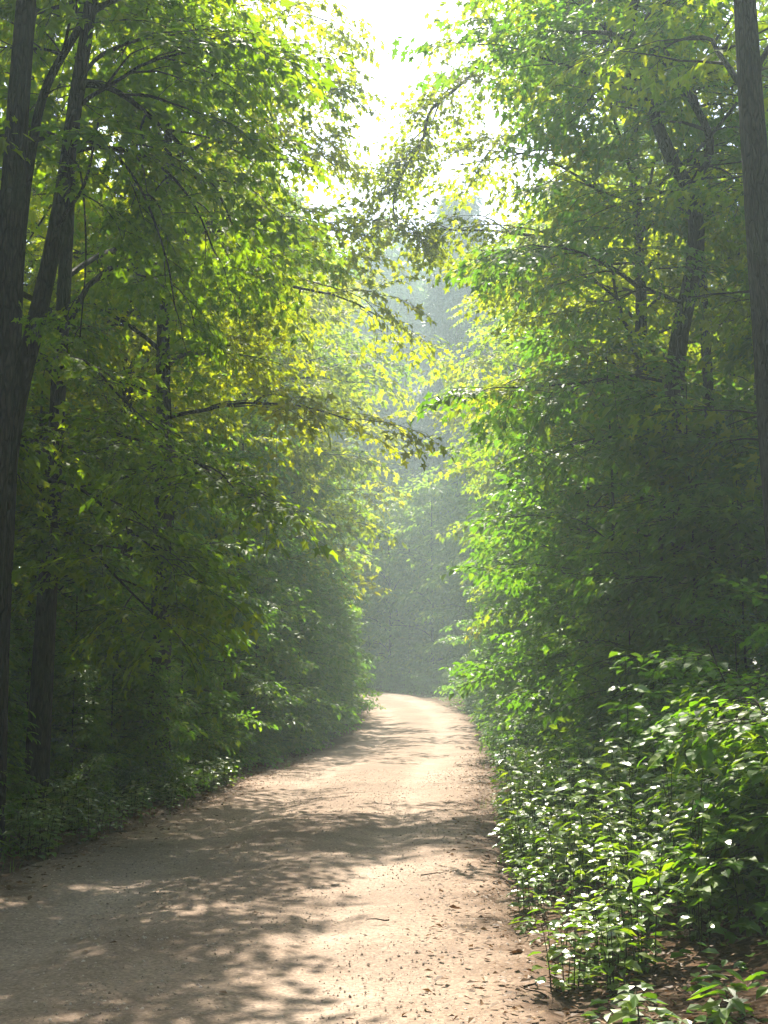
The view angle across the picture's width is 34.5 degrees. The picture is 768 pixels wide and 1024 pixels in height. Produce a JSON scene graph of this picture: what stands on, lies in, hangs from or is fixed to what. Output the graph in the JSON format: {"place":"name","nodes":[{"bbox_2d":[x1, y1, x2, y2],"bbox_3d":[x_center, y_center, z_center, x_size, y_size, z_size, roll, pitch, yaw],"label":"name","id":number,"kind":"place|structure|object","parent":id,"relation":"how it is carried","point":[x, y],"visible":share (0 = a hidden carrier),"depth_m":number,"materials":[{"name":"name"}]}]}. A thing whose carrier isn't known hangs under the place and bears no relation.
{"place":"outdoors","nodes":[
{"label":"outdoors","id":0,"kind":"place"},
{"bbox_2d":[0,690,568,1023],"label":"road","id":1,"kind":"structure","parent":0,"point":[418,738],"depth_m":9.20,"materials":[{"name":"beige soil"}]},
{"bbox_2d":[0,670,767,1023],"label":"ground","id":2,"kind":"structure","parent":0,"point":[756,958],"depth_m":7.47,"materials":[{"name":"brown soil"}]},
{"bbox_2d":[0,771,31,856],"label":"bush","id":3,"kind":"object","parent":2,"relation":"on","point":[15,847],"visible":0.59,"depth_m":12.29,"materials":[{"name":"green plant"}]},
{"bbox_2d":[5,750,44,836],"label":"bush","id":4,"kind":"object","parent":2,"relation":"on","point":[21,789],"visible":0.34,"depth_m":13.92,"materials":[{"name":"green plant"}]},
{"bbox_2d":[7,553,55,778],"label":"sapling","id":5,"kind":"object","parent":2,"relation":"on","point":[22,683],"visible":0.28,"depth_m":16.20,"materials":[{"name":"green plant"}]},
{"bbox_2d":[7,668,87,794],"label":"bush","id":6,"kind":"object","parent":2,"relation":"on","point":[52,740],"visible":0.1,"depth_m":16.35,"materials":[{"name":"green plant"}]},
{"bbox_2d":[8,602,108,790],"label":"sapling","id":7,"kind":"object","parent":2,"relation":"on","point":[25,631],"visible":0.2,"depth_m":17.23,"materials":[{"name":"green plant"}]},
{"bbox_2d":[18,652,127,809],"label":"sapling","id":8,"kind":"object","parent":2,"relation":"on","point":[64,682],"visible":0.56,"depth_m":16.61,"materials":[{"name":"green plant"}]},
{"bbox_2d":[45,733,130,821],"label":"bush","id":9,"kind":"object","parent":2,"relation":"on","point":[99,779],"visible":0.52,"depth_m":15.54,"materials":[{"name":"green plant"}]},
{"bbox_2d":[11,499,195,783],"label":"sapling","id":10,"kind":"object","parent":2,"relation":"on","point":[122,566],"visible":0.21,"depth_m":19.08,"materials":[{"name":"green plant"}]},
{"bbox_2d":[10,291,208,741],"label":"young tree","id":11,"kind":"object","parent":2,"relation":"on","point":[43,422],"visible":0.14,"depth_m":20.00,"materials":[{"name":"green plant"}]},
{"bbox_2d":[0,0,235,625],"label":"young tree","id":12,"kind":"object","parent":2,"relation":"on","point":[52,76],"visible":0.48,"depth_m":13.86,"materials":[{"name":"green plant"}]},
{"bbox_2d":[82,744,153,807],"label":"bush","id":13,"kind":"object","parent":2,"relation":"on","point":[126,775],"visible":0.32,"depth_m":17.05,"materials":[{"name":"green plant"}]},
{"bbox_2d":[63,597,189,802],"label":"sapling","id":14,"kind":"object","parent":2,"relation":"on","point":[139,747],"visible":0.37,"depth_m":18.23,"materials":[{"name":"green plant"}]},
{"bbox_2d":[0,0,253,625],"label":"broadleaf tree","id":15,"kind":"object","parent":2,"relation":"on","point":[13,169],"visible":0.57,"depth_m":12.77,"materials":[{"name":"green plant"}]},
{"bbox_2d":[59,555,201,787],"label":"sapling","id":16,"kind":"object","parent":2,"relation":"on","point":[136,593],"visible":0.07,"depth_m":20.86,"materials":[{"name":"green plant"}]},
{"bbox_2d":[93,660,211,798],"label":"sapling","id":17,"kind":"object","parent":2,"relation":"on","point":[166,703],"visible":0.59,"depth_m":18.49,"materials":[{"name":"green plant"}]},
{"bbox_2d":[14,146,295,648],"bbox_3d":[-9.234,-1.863,30.154,11.057,15.542,10.244,-7,-11,38],"label":"broadleaf tree","id":18,"kind":"object","parent":2,"relation":"on","point":[220,529],"visible":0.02,"depth_m":30.49,"materials":[{"name":"green plant"}]},
{"bbox_2d":[56,337,282,745],"bbox_3d":[-4.611,0.939,26.865,5.410,9.675,5.123,-8,-12,44],"label":"young tree","id":19,"kind":"object","parent":2,"relation":"on","point":[255,685],"visible":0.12,"depth_m":27.07,"materials":[{"name":"green plant"}]},
{"bbox_2d":[13,209,335,651],"bbox_3d":[-7.074,-1.098,32.258,8.393,14.426,9.055,6,-10,-37],"label":"broadleaf tree","id":20,"kind":"object","parent":2,"relation":"on","point":[253,576],"visible":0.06,"depth_m":31.00,"materials":[{"name":"green plant"}]},
{"bbox_2d":[0,0,355,852],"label":"broadleaf tree","id":21,"kind":"object","parent":2,"relation":"on","point":[238,68],"visible":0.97,"depth_m":13.57,"materials":[{"name":"green plant"}]},
{"bbox_2d":[0,0,360,814],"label":"broadleaf tree","id":22,"kind":"object","parent":2,"relation":"on","point":[132,500],"visible":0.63,"depth_m":14.29,"materials":[{"name":"green plant"}]},
{"bbox_2d":[118,539,277,777],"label":"sapling","id":23,"kind":"object","parent":2,"relation":"on","point":[219,699],"visible":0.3,"depth_m":23.70,"materials":[{"name":"green plant"}]},
{"bbox_2d":[0,0,405,687],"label":"maple tree","id":24,"kind":"object","parent":2,"relation":"on","point":[332,34],"visible":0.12,"depth_m":24.91,"materials":[{"name":"green plant"}]},
{"bbox_2d":[176,723,234,780],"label":"bush","id":25,"kind":"object","parent":2,"relation":"on","point":[202,749],"visible":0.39,"depth_m":22.31,"materials":[{"name":"green plant"}]},
{"bbox_2d":[5,0,455,786],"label":"broadleaf tree","id":26,"kind":"object","parent":2,"relation":"on","point":[273,392],"visible":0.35,"depth_m":21.97,"materials":[{"name":"green plant"}]},
{"bbox_2d":[171,570,305,768],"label":"sapling","id":27,"kind":"object","parent":2,"relation":"on","point":[269,758],"visible":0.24,"depth_m":26.95,"materials":[{"name":"green plant"}]},
{"bbox_2d":[57,141,425,689],"bbox_3d":[-4.986,-2.579,38.778,12.806,19.428,13.821,3,-9,-20],"label":"broadleaf tree","id":28,"kind":"object","parent":2,"relation":"on","point":[308,453],"visible":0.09,"depth_m":38.90,"materials":[{"name":"green plant"}]},
{"bbox_2d":[192,558,326,758],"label":"sapling","id":29,"kind":"object","parent":2,"relation":"on","point":[286,652],"visible":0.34,"depth_m":30.45,"materials":[{"name":"green plant"}]},
{"bbox_2d":[172,409,357,721],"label":"young tree","id":30,"kind":"object","parent":2,"relation":"on","point":[257,432],"visible":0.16,"depth_m":32.98,"materials":[{"name":"green plant"}]},
{"bbox_2d":[107,174,443,655],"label":"broadleaf tree","id":31,"kind":"object","parent":2,"relation":"on","point":[322,305],"visible":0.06,"depth_m":54.26,"materials":[{"name":"green plant"}]},
{"bbox_2d":[206,432,364,734],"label":"young tree","id":32,"kind":"object","parent":2,"relation":"on","point":[324,648],"visible":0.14,"depth_m":39.80,"materials":[{"name":"green plant"}]},
{"bbox_2d":[227,546,355,750],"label":"sapling","id":33,"kind":"object","parent":2,"relation":"on","point":[309,631],"visible":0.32,"depth_m":34.65,"materials":[{"name":"green plant"}]},
{"bbox_2d":[170,138,433,611],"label":"broadleaf tree","id":34,"kind":"object","parent":2,"relation":"on","point":[351,346],"visible":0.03,"depth_m":47.27,"materials":[{"name":"green plant"}]},
{"bbox_2d":[212,291,392,652],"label":"broadleaf tree","id":35,"kind":"object","parent":2,"relation":"on","point":[355,558],"depth_m":64.81,"materials":[{"name":"green plant"}]},
{"bbox_2d":[233,472,375,700],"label":"young tree","id":36,"kind":"object","parent":2,"relation":"on","point":[332,574],"visible":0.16,"depth_m":47.92,"materials":[{"name":"green plant"}]},
{"bbox_2d":[259,589,361,737],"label":"sapling","id":37,"kind":"object","parent":2,"relation":"on","point":[331,670],"visible":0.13,"depth_m":38.94,"materials":[{"name":"green plant"}]},
{"bbox_2d":[255,574,367,730],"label":"sapling","id":38,"kind":"object","parent":2,"relation":"on","point":[349,682],"visible":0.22,"depth_m":43.39,"materials":[{"name":"green plant"}]},
{"bbox_2d":[266,476,376,694],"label":"young tree","id":39,"kind":"object","parent":2,"relation":"on","point":[332,559],"visible":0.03,"depth_m":56.44,"materials":[{"name":"green plant"}]},
{"bbox_2d":[289,571,379,723],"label":"sapling","id":40,"kind":"object","parent":2,"relation":"on","point":[348,636],"visible":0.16,"depth_m":48.60,"materials":[{"name":"green plant"}]},
{"bbox_2d":[295,239,416,637],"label":"broadleaf tree","id":41,"kind":"object","parent":2,"relation":"on","point":[380,412],"visible":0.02,"depth_m":102.78,"materials":[{"name":"green plant"}]},
{"bbox_2d":[322,479,402,656],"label":"broadleaf tree","id":42,"kind":"object","parent":2,"relation":"on","point":[355,519],"visible":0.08,"depth_m":82.93,"materials":[{"name":"green plant"}]},
{"bbox_2d":[327,436,424,660],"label":"broadleaf tree","id":43,"kind":"object","parent":2,"relation":"on","point":[382,477],"visible":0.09,"depth_m":90.36,"materials":[{"name":"green plant"}]},
{"bbox_2d":[316,216,447,671],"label":"broadleaf tree","id":44,"kind":"object","parent":2,"relation":"on","point":[400,291],"visible":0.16,"depth_m":105.00,"materials":[{"name":"green plant"}]},
{"bbox_2d":[0,753,765,993],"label":"undergrowth","id":45,"kind":"object","parent":2,"relation":"on","point":[59,809],"visible":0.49,"depth_m":9.29,"materials":[{"name":"green plant"}]},
{"bbox_2d":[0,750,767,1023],"bbox_3d":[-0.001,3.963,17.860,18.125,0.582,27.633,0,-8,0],"label":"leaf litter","id":46,"kind":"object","parent":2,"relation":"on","point":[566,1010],"visible":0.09,"depth_m":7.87,"materials":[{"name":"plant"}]},
{"bbox_2d":[4,686,767,1023],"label":"ground cover","id":47,"kind":"object","parent":2,"relation":"on","point":[762,990],"visible":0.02,"depth_m":6.54,"materials":[{"name":"brown soil"}]},
{"bbox_2d":[334,487,456,677],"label":"broadleaf tree","id":48,"kind":"object","parent":2,"relation":"on","point":[386,546],"visible":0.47,"depth_m":78.87,"materials":[{"name":"green plant"}]},
{"bbox_2d":[338,467,465,676],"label":"broadleaf tree","id":49,"kind":"object","parent":2,"relation":"on","point":[396,622],"visible":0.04,"depth_m":85.88,"materials":[{"name":"green plant"}]},
{"bbox_2d":[358,464,477,677],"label":"broadleaf tree","id":50,"kind":"object","parent":2,"relation":"on","point":[418,514],"visible":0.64,"depth_m":76.30,"materials":[{"name":"green plant"}]},
{"bbox_2d":[378,181,504,660],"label":"spruce tree","id":51,"kind":"object","parent":2,"relation":"on","point":[439,302],"visible":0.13,"depth_m":90.33,"materials":[{"name":"green plant"}]},
{"bbox_2d":[408,501,512,680],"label":"broadleaf tree","id":52,"kind":"object","parent":2,"relation":"on","point":[451,612],"visible":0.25,"depth_m":72.74,"materials":[{"name":"green plant"}]},
{"bbox_2d":[405,423,517,672],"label":"broadleaf tree","id":53,"kind":"object","parent":2,"relation":"on","point":[460,501],"visible":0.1,"depth_m":79.88,"materials":[{"name":"green plant"}]},
{"bbox_2d":[434,478,508,704],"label":"young tree","id":54,"kind":"object","parent":2,"relation":"on","point":[459,639],"visible":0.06,"depth_m":59.22,"materials":[{"name":"green plant"}]},
{"bbox_2d":[469,589,521,704],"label":"sapling","id":55,"kind":"object","parent":2,"relation":"on","point":[491,649],"visible":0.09,"depth_m":48.13,"materials":[{"name":"green plant"}]},
{"bbox_2d":[462,440,582,705],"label":"young tree","id":56,"kind":"object","parent":2,"relation":"on","point":[499,627],"visible":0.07,"depth_m":43.15,"materials":[{"name":"green plant"}]},
{"bbox_2d":[439,421,617,721],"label":"young tree","id":57,"kind":"object","parent":2,"relation":"on","point":[504,606],"visible":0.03,"depth_m":36.28,"materials":[{"name":"green plant"}]},
{"bbox_2d":[475,549,584,749],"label":"sapling","id":58,"kind":"object","parent":2,"relation":"on","point":[506,679],"visible":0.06,"depth_m":29.31,"materials":[{"name":"green plant"}]},
{"bbox_2d":[332,0,767,687],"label":"maple tree","id":59,"kind":"object","parent":2,"relation":"on","point":[404,180],"visible":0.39,"depth_m":23.50,"materials":[{"name":"green plant"}]},
{"bbox_2d":[455,300,654,733],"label":"young tree","id":60,"kind":"object","parent":2,"relation":"on","point":[492,544],"visible":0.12,"depth_m":30.27,"materials":[{"name":"green plant"}]},
{"bbox_2d":[409,153,709,612],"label":"broadleaf tree","id":61,"kind":"object","parent":2,"relation":"on","point":[485,485],"visible":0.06,"depth_m":53.60,"materials":[{"name":"green plant"}]},
{"bbox_2d":[490,553,635,752],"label":"sapling","id":62,"kind":"object","parent":2,"relation":"on","point":[536,665],"visible":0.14,"depth_m":22.45,"materials":[{"name":"green plant"}]},
{"bbox_2d":[506,734,620,843],"bbox_3d":[1.922,2.985,12.994,1.350,1.279,1.512,0,-8,-1],"label":"bush","id":63,"kind":"object","parent":2,"relation":"on","point":[554,772],"visible":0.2,"depth_m":12.72,"materials":[{"name":"green plant"}]},
{"bbox_2d":[419,141,709,679],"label":"broadleaf tree","id":64,"kind":"object","parent":2,"relation":"on","point":[451,376],"visible":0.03,"depth_m":45.43,"materials":[{"name":"green plant"}]},
{"bbox_2d":[542,782,591,890],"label":"tall herb","id":65,"kind":"object","parent":2,"relation":"on","point":[556,827],"visible":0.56,"depth_m":9.77,"materials":[{"name":"green plant"}]},
{"bbox_2d":[512,541,632,756],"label":"sapling","id":66,"kind":"object","parent":2,"relation":"on","point":[543,559],"visible":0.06,"depth_m":26.17,"materials":[{"name":"green plant"}]},
{"bbox_2d":[387,0,767,699],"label":"broadleaf tree","id":67,"kind":"object","parent":2,"relation":"on","point":[553,32],"visible":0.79,"depth_m":17.61,"materials":[{"name":"green plant"}]},
{"bbox_2d":[554,823,602,918],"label":"tall herb","id":68,"kind":"object","parent":2,"relation":"on","point":[579,873],"visible":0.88,"depth_m":8.70,"materials":[{"name":"green plant"}]},
{"bbox_2d":[554,779,607,897],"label":"tall herb","id":69,"kind":"object","parent":2,"relation":"on","point":[569,811],"visible":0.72,"depth_m":9.48,"materials":[{"name":"green plant"}]},
{"bbox_2d":[423,107,749,631],"bbox_3d":[8.670,-3.324,37.269,12.784,20.367,11.848,-2,-9,15],"label":"broadleaf tree","id":70,"kind":"object","parent":2,"relation":"on","point":[484,453],"visible":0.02,"depth_m":37.53,"materials":[{"name":"green plant"}]},
{"bbox_2d":[441,294,732,734],"bbox_3d":[4.439,0.254,25.638,6.194,10.072,6.113,-3,-9,18],"label":"young tree","id":71,"kind":"object","parent":2,"relation":"on","point":[483,678],"visible":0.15,"depth_m":25.73,"materials":[{"name":"green plant"}]},
{"bbox_2d":[563,757,622,881],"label":"tall herb","id":72,"kind":"object","parent":2,"relation":"on","point":[591,761],"visible":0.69,"depth_m":10.13,"materials":[{"name":"green plant"}]},
{"bbox_2d":[570,781,617,902],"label":"tall herb","id":73,"kind":"object","parent":2,"relation":"on","point":[597,786],"visible":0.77,"depth_m":9.20,"materials":[{"name":"green plant"}]},
{"bbox_2d":[445,0,767,680],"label":"broadleaf tree","id":74,"kind":"object","parent":2,"relation":"on","point":[709,384],"visible":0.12,"depth_m":22.32,"materials":[{"name":"green plant"}]},
{"bbox_2d":[491,328,725,755],"bbox_3d":[4.151,0.835,20.995,4.455,7.967,4.219,1,-8,-7],"label":"young tree","id":75,"kind":"object","parent":2,"relation":"on","point":[557,537],"visible":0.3,"depth_m":21.16,"materials":[{"name":"green plant"}]},
{"bbox_2d":[590,851,628,962],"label":"tall herb","id":76,"kind":"object","parent":2,"relation":"on","point":[611,897],"visible":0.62,"depth_m":7.13,"materials":[{"name":"green plant"}]},
{"bbox_2d":[468,166,764,663],"bbox_3d":[6.426,-1.537,30.168,10.504,14.765,9.732,-7,-11,42],"label":"broadleaf tree","id":77,"kind":"object","parent":2,"relation":"on","point":[711,282],"visible":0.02,"depth_m":29.80,"materials":[{"name":"green plant"}]},
{"bbox_2d":[468,0,767,588],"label":"broadleaf tree","id":78,"kind":"object","parent":2,"relation":"on","point":[746,78],"visible":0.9,"depth_m":15.67,"materials":[{"name":"green plant"}]},
{"bbox_2d":[598,651,654,819],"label":"tall herb","id":79,"kind":"object","parent":2,"relation":"on","point":[637,706],"visible":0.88,"depth_m":10.35,"materials":[{"name":"green plant"}]},
{"bbox_2d":[599,762,655,874],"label":"tall herb","id":80,"kind":"object","parent":2,"relation":"on","point":[619,788],"visible":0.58,"depth_m":9.34,"materials":[{"name":"green plant"}]},
{"bbox_2d":[551,516,719,732],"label":"sapling","id":81,"kind":"object","parent":2,"relation":"on","point":[613,549],"visible":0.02,"depth_m":19.68,"materials":[{"name":"green plant"}]},
{"bbox_2d":[597,808,675,945],"bbox_3d":[1.561,2.265,7.585,0.318,0.915,0.551,3,-9,-22],"label":"tall herb","id":82,"kind":"object","parent":2,"relation":"on","point":[646,867],"visible":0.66,"depth_m":7.49,"materials":[{"name":"green plant"}]},
{"bbox_2d":[532,537,742,767],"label":"sapling","id":83,"kind":"object","parent":2,"relation":"on","point":[618,624],"visible":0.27,"depth_m":16.85,"materials":[{"name":"green plant"}]},
{"bbox_2d":[590,684,684,825],"bbox_3d":[3.018,2.704,13.287,2.016,1.706,1.800,6,-10,-34],"label":"bush","id":84,"kind":"object","parent":2,"relation":"on","point":[653,703],"visible":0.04,"depth_m":13.21,"materials":[{"name":"green plant"}]},
{"bbox_2d":[590,821,686,966],"bbox_3d":[1.451,2.232,7.096,0.299,0.865,0.547,7,-11,-41],"label":"tall herb","id":85,"kind":"object","parent":2,"relation":"on","point":[657,873],"visible":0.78,"depth_m":7.07,"materials":[{"name":"green plant"}]},
{"bbox_2d":[515,355,767,788],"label":"sapling","id":86,"kind":"object","parent":2,"relation":"on","point":[720,544],"visible":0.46,"depth_m":15.67,"materials":[{"name":"green plant"}]},
{"bbox_2d":[608,982,679,1023],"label":"seedling","id":87,"kind":"object","parent":2,"relation":"on","point":[628,1009],"visible":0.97,"depth_m":5.86,"materials":[{"name":"green plant"}]},
{"bbox_2d":[549,380,767,764],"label":"sapling","id":88,"kind":"object","parent":2,"relation":"on","point":[658,635],"visible":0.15,"depth_m":16.55,"materials":[{"name":"green plant"}]},
{"bbox_2d":[634,755,702,910],"bbox_3d":[1.987,2.273,8.647,0.474,1.155,0.596,-3,-9,19],"label":"tall herb","id":89,"kind":"object","parent":2,"relation":"on","point":[659,779],"visible":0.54,"depth_m":8.66,"materials":[{"name":"green plant"}]},
{"bbox_2d":[581,656,759,808],"bbox_3d":[3.480,2.589,13.735,2.312,1.954,2.079,6,-10,-35],"label":"bush","id":90,"kind":"object","parent":2,"relation":"on","point":[621,732],"visible":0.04,"depth_m":13.75,"materials":[{"name":"green plant"}]},
{"bbox_2d":[589,572,767,848],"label":"bush","id":91,"kind":"object","parent":2,"relation":"on","point":[733,691],"visible":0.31,"depth_m":10.82,"materials":[{"name":"green plant"}]},
{"bbox_2d":[642,761,725,928],"bbox_3d":[1.931,2.160,7.837,0.387,1.121,0.709,2,-8,-10],"label":"tall herb","id":92,"kind":"object","parent":2,"relation":"on","point":[714,770],"visible":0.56,"depth_m":7.78,"materials":[{"name":"green plant"}]},
{"bbox_2d":[609,604,767,818],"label":"bush","id":93,"kind":"object","parent":2,"relation":"on","point":[744,635],"visible":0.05,"depth_m":12.78,"materials":[{"name":"green plant"}]},
{"bbox_2d":[626,696,767,944],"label":"bush","id":94,"kind":"object","parent":2,"relation":"on","point":[754,834],"visible":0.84,"depth_m":7.63,"materials":[{"name":"green plant"}]},
{"bbox_2d":[631,457,767,727],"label":"sapling","id":95,"kind":"object","parent":2,"relation":"on","point":[740,514],"visible":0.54,"depth_m":14.73,"materials":[{"name":"green plant"}]},
{"bbox_2d":[631,275,767,683],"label":"young tree","id":96,"kind":"object","parent":2,"relation":"on","point":[730,289],"visible":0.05,"depth_m":23.48,"materials":[{"name":"green plant"}]},
{"bbox_2d":[632,671,767,897],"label":"bush","id":97,"kind":"object","parent":2,"relation":"on","point":[712,784],"visible":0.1,"depth_m":9.25,"materials":[{"name":"green plant"}]},
{"bbox_2d":[647,110,767,349],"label":"broadleaf tree","id":98,"kind":"object","parent":2,"relation":"on","point":[737,306],"visible":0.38,"depth_m":20.48,"materials":[{"name":"green plant"}]},
{"bbox_2d":[671,800,747,950],"bbox_3d":[1.895,2.135,7.130,0.414,0.940,0.352,-4,-9,25],"label":"tall herb","id":99,"kind":"object","parent":2,"relation":"on","point":[701,860],"visible":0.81,"depth_m":7.17,"materials":[{"name":"green plant"}]},
{"bbox_2d":[665,698,767,914],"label":"bush","id":100,"kind":"object","parent":2,"relation":"on","point":[714,799],"visible":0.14,"depth_m":8.26,"materials":[{"name":"green plant"}]},
{"bbox_2d":[667,88,767,682],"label":"young tree","id":101,"kind":"object","parent":2,"relation":"on","point":[761,567],"visible":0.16,"depth_m":16.99,"materials":[{"name":"green plant"}]},
{"bbox_2d":[688,984,753,1023],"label":"seedling","id":102,"kind":"object","parent":2,"relation":"on","point":[721,1015],"visible":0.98,"depth_m":5.71,"materials":[{"name":"green plant"}]},
{"bbox_2d":[0,0,767,663],"label":"sky","id":103,"kind":"structure","parent":0,"point":[394,18],"materials":[{"name":"white"}]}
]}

